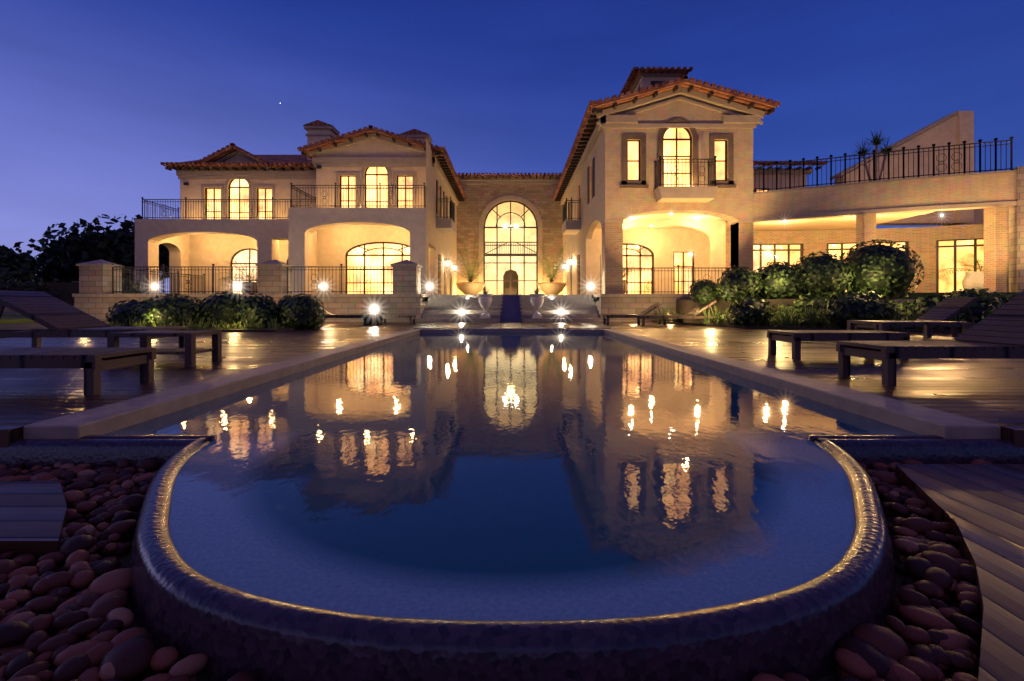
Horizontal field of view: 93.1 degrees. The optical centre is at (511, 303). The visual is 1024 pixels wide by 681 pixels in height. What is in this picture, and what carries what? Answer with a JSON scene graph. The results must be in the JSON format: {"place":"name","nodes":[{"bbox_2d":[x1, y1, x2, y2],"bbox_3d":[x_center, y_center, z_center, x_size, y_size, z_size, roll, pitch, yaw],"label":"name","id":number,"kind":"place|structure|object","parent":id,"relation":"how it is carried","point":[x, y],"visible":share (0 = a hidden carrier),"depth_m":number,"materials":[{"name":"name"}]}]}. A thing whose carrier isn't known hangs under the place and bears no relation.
{"place":"outdoors","nodes":[
{"label":"outdoors","id":0,"kind":"place"},
{"bbox_2d":[0,315,34,323],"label":"lawn","id":1,"kind":"structure","parent":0,"point":[13,319],"depth_m":17.62,"materials":[{"name":"green plant"}]},
{"bbox_2d":[2,307,20,314],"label":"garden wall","id":2,"kind":"structure","parent":1,"relation":"on","point":[7,311],"depth_m":23.60,"materials":[{"name":"stone"}]},
{"bbox_2d":[0,246,166,305],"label":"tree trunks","id":3,"kind":"object","parent":1,"relation":"on","point":[68,289],"visible":0.15,"depth_m":24.10,"materials":[{"name":"plant"}]},
{"bbox_2d":[0,214,168,298],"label":"tree canopies","id":4,"kind":"object","parent":3,"relation":"on","point":[60,258],"visible":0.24,"depth_m":37.66,"materials":[{"name":"green plant"}]},
{"bbox_2d":[0,322,436,447],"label":"deck","id":5,"kind":"structure","parent":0,"point":[29,396],"depth_m":5.52,"materials":[{"name":"brown wood"}]},
{"bbox_2d":[0,321,294,331],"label":"planting bed","id":6,"kind":"object","parent":5,"relation":"on","point":[11,327],"visible":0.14,"depth_m":13.43,"materials":[{"name":"soil"}]},
{"bbox_2d":[105,300,967,329],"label":"ornamental grasses","id":7,"kind":"object","parent":6,"relation":"on","point":[788,318],"visible":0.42,"depth_m":13.66,"materials":[{"name":"green plant"}]},
{"bbox_2d":[154,165,590,324],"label":"lamp fixtures","id":8,"kind":"object","parent":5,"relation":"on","point":[317,167],"visible":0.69,"depth_m":25.32,"materials":[{"name":"metal"}]},
{"bbox_2d":[420,295,601,321],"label":"stair steps","id":9,"kind":"structure","parent":5,"relation":"on","point":[449,308],"depth_m":20.41,"materials":[{"name":"grey stone"}]},
{"bbox_2d":[477,294,544,317],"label":"garden urns","id":10,"kind":"object","parent":9,"relation":"on","point":[485,301],"visible":1,"depth_m":19.16,"materials":[{"name":"stone"}]},
{"bbox_2d":[153,213,942,313],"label":"lamp bulbs","id":11,"kind":"object","parent":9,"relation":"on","point":[374,308],"visible":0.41,"depth_m":20.31,"materials":[{"name":"white glass"}]},
{"bbox_2d":[0,290,1023,394],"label":"sun loungers","id":12,"kind":"object","parent":5,"relation":"on","point":[998,333],"visible":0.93,"depth_m":5.77,"materials":[{"name":"brown wood"}]},
{"bbox_2d":[232,250,256,293],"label":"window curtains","id":13,"kind":"object","parent":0,"point":[242,257],"depth_m":30.35,"materials":[{"name":"white fabric"}]},
{"bbox_2d":[485,228,535,294],"bbox_3d":[-0.100,-4.370,40.068,5.000,7.960,3.044,0,0,0],"label":"hall woodwork","id":14,"kind":"object","parent":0,"point":[514,285],"visible":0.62,"depth_m":39.85,"materials":[{"name":"brown wood"}]},
{"bbox_2d":[423,294,598,300],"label":"terrace floor","id":15,"kind":"structure","parent":0,"point":[428,296],"depth_m":20.64,"materials":[{"name":"beige stone"}]},
{"bbox_2d":[485,202,535,294],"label":"hall interior","id":16,"kind":"object","parent":15,"relation":"on","point":[517,234],"visible":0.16,"depth_m":41.60,"materials":[{"name":"beige paint"}]},
{"bbox_2d":[74,166,1023,321],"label":"stone walls","id":17,"kind":"structure","parent":15,"relation":"on","point":[271,279],"depth_m":19.50,"materials":[{"name":"beige stone"}]},
{"bbox_2d":[72,170,1016,296],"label":"stone caps","id":18,"kind":"object","parent":17,"relation":"on","point":[275,262],"visible":0.79,"depth_m":19.44,"materials":[{"name":"beige stone"}]},
{"bbox_2d":[135,77,983,294],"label":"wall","id":19,"kind":"structure","parent":15,"relation":"on","point":[325,234],"depth_m":26.70,"materials":[{"name":"beige paint"}]},
{"bbox_2d":[164,67,779,198],"bbox_3d":[-4.762,-9.607,28.450,30.837,3.585,18.480,0,0,0],"label":"roof eave","id":20,"kind":"object","parent":19,"relation":"attached to","point":[728,93],"visible":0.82,"depth_m":22.62,"materials":[{"name":"tile"}]},
{"bbox_2d":[165,85,820,200],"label":"rafter tails","id":21,"kind":"object","parent":19,"relation":"attached to","point":[456,189],"visible":0.84,"depth_m":26.87,"materials":[{"name":"brown wood"}]},
{"bbox_2d":[160,67,827,175],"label":"roof tiles","id":22,"kind":"object","parent":19,"relation":"on","point":[288,161],"visible":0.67,"depth_m":28.11,"materials":[{"name":"tile"}]},
{"bbox_2d":[457,184,562,294],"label":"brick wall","id":23,"kind":"structure","parent":19,"relation":"attached to","point":[477,201],"depth_m":36.60,"materials":[{"name":"beige brick"}]},
{"bbox_2d":[205,81,983,294],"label":"window frames","id":24,"kind":"structure","parent":19,"relation":"attached to","point":[788,249],"depth_m":25.60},
{"bbox_2d":[230,128,904,293],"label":"arched window","id":25,"kind":"structure","parent":24,"relation":"in","point":[683,148],"depth_m":25.66,"materials":[{"name":"yellow glass"}]},
{"bbox_2d":[207,142,983,293],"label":"lit window","id":26,"kind":"structure","parent":24,"relation":"in","point":[946,282],"depth_m":25.17,"materials":[{"name":"yellow glass"}]},
{"bbox_2d":[176,73,1016,233],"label":"house trim","id":27,"kind":"structure","parent":19,"relation":"attached to","point":[751,118],"depth_m":25.36,"materials":[{"name":"beige paint"}]},
{"bbox_2d":[620,118,735,187],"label":"window surrounds","id":28,"kind":"object","parent":19,"relation":"attached to","point":[642,182],"visible":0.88,"depth_m":19.95,"materials":[{"name":"brown stone"}]},
{"bbox_2d":[426,95,1015,294],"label":"wall","id":29,"kind":"structure","parent":19,"relation":"attached to","point":[611,199],"depth_m":20.00,"materials":[{"name":"beige paint"}]},
{"bbox_2d":[112,136,1013,293],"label":"railings","id":30,"kind":"object","parent":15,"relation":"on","point":[306,201],"visible":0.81,"depth_m":19.99,"materials":[{"name":"metal"}]},
{"bbox_2d":[241,145,886,294],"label":"plant pots","id":31,"kind":"object","parent":15,"relation":"on","point":[546,288],"visible":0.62,"depth_m":32.71,"materials":[{"name":"ceramic"}]},
{"bbox_2d":[218,129,983,293],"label":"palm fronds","id":32,"kind":"object","parent":31,"relation":"in","point":[876,141],"visible":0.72,"depth_m":24.37,"materials":[{"name":"green foliage"}]},
{"bbox_2d":[962,271,983,291],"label":"stone plant pots","id":33,"kind":"object","parent":15,"relation":"on","point":[971,280],"visible":0.43,"depth_m":21.08,"materials":[{"name":"beige stone"}]},
{"bbox_2d":[500,294,521,322],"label":"rill sides","id":34,"kind":"object","parent":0,"point":[520,312],"visible":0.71,"depth_m":19.76,"materials":[{"name":"grey stone"}]},
{"bbox_2d":[23,328,1000,438],"bbox_3d":[0.000,0.838,8.855,5.980,0.185,11.790,0,0,0],"label":"pool coping","id":35,"kind":"object","parent":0,"point":[109,418],"visible":0.66,"depth_m":4.02,"materials":[{"name":"grey stone"}]},
{"bbox_2d":[414,322,609,328],"bbox_3d":[0.000,0.810,17.125,5.980,0.120,4.750,0,0,0],"label":"ledge","id":36,"kind":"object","parent":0,"point":[458,325],"depth_m":16.60,"materials":[{"name":"grey stone"}]},
{"bbox_2d":[499,295,522,327],"bbox_3d":[-0.040,0.172,18.375,0.760,1.145,7.250,0,0,0],"label":"water channel","id":37,"kind":"object","parent":36,"relation":"on","point":[510,311],"visible":0.87,"depth_m":20.04,"materials":[{"name":"blue liquid"}]},
{"bbox_2d":[0,0,1023,292],"label":"sky","id":38,"kind":"structure","parent":0,"point":[95,95],"materials":[{"name":"blue"}]},
{"bbox_2d":[563,198,934,234],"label":"house ceilings","id":39,"kind":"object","parent":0,"point":[840,223],"visible":0.3,"depth_m":22.50,"materials":[{"name":"beige paint"}]},
{"bbox_2d":[610,328,961,333],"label":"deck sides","id":40,"kind":"object","parent":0,"point":[922,333],"visible":0.16,"depth_m":12.22,"materials":[{"name":"brown wood"}]},
{"bbox_2d":[890,299,1001,304],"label":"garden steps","id":41,"kind":"structure","parent":40,"relation":"on","point":[902,300],"depth_m":16.27,"materials":[{"name":"beige stone"}]},
{"bbox_2d":[587,322,1023,447],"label":"deck","id":42,"kind":"structure","parent":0,"point":[991,391],"depth_m":5.36,"materials":[{"name":"brown wood"}]},
{"bbox_2d":[651,299,961,332],"bbox_3d":[9.100,0.455,15.950,7.000,1.190,7.100,0,0,0],"label":"planting bed","id":43,"kind":"object","parent":42,"relation":"on","point":[688,306],"visible":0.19,"depth_m":15.64,"materials":[{"name":"soil"}]},
{"bbox_2d":[105,239,1023,329],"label":"clipped shrubs","id":44,"kind":"object","parent":43,"relation":"in","point":[854,307],"visible":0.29,"depth_m":14.45,"materials":[{"name":"green plant"}]},
{"bbox_2d":[602,206,1008,293],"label":"wall","id":45,"kind":"structure","parent":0,"point":[993,230],"depth_m":20.00,"materials":[{"name":"beige paint"}]},
{"bbox_2d":[794,292,1019,298],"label":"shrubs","id":46,"kind":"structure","parent":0,"point":[925,295],"depth_m":16.19,"materials":[{"name":"green plant"}]},
{"bbox_3d":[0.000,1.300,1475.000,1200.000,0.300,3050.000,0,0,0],"label":"terrain","id":47,"kind":"structure","parent":0,"visible":0},
{"bbox_2d":[0,458,1008,680],"bbox_3d":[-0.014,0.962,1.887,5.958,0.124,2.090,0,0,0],"label":"pebbles","id":48,"kind":"object","parent":47,"relation":"on","point":[106,499],"visible":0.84,"depth_m":1.53,"materials":[{"name":"brown stone"}]},
{"bbox_2d":[0,482,66,566],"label":"wooden deck","id":49,"kind":"structure","parent":48,"relation":"on","point":[33,516],"depth_m":2.06,"materials":[{"name":"brown wood"}]},
{"bbox_2d":[895,464,1023,680],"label":"wooden deck","id":50,"kind":"structure","parent":48,"relation":"on","point":[979,508],"depth_m":1.91,"materials":[{"name":"brown wood"}]},
{"bbox_3d":[0.000,1.602,8.890,5.900,1.496,11.820,0,0,0],"label":"pool","id":51,"kind":"object","parent":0,"visible":0},
{"bbox_2d":[104,332,919,620],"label":"pool water","id":52,"kind":"structure","parent":51,"relation":"in","point":[511,476],"depth_m":2.29,"materials":[{"name":"blue liquid"}]},
{"bbox_2d":[0,435,1023,680],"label":"basin rim","id":53,"kind":"object","parent":51,"relation":"attached to","point":[180,605],"visible":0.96,"depth_m":1.29,"materials":[{"name":"stone"}]}
]}

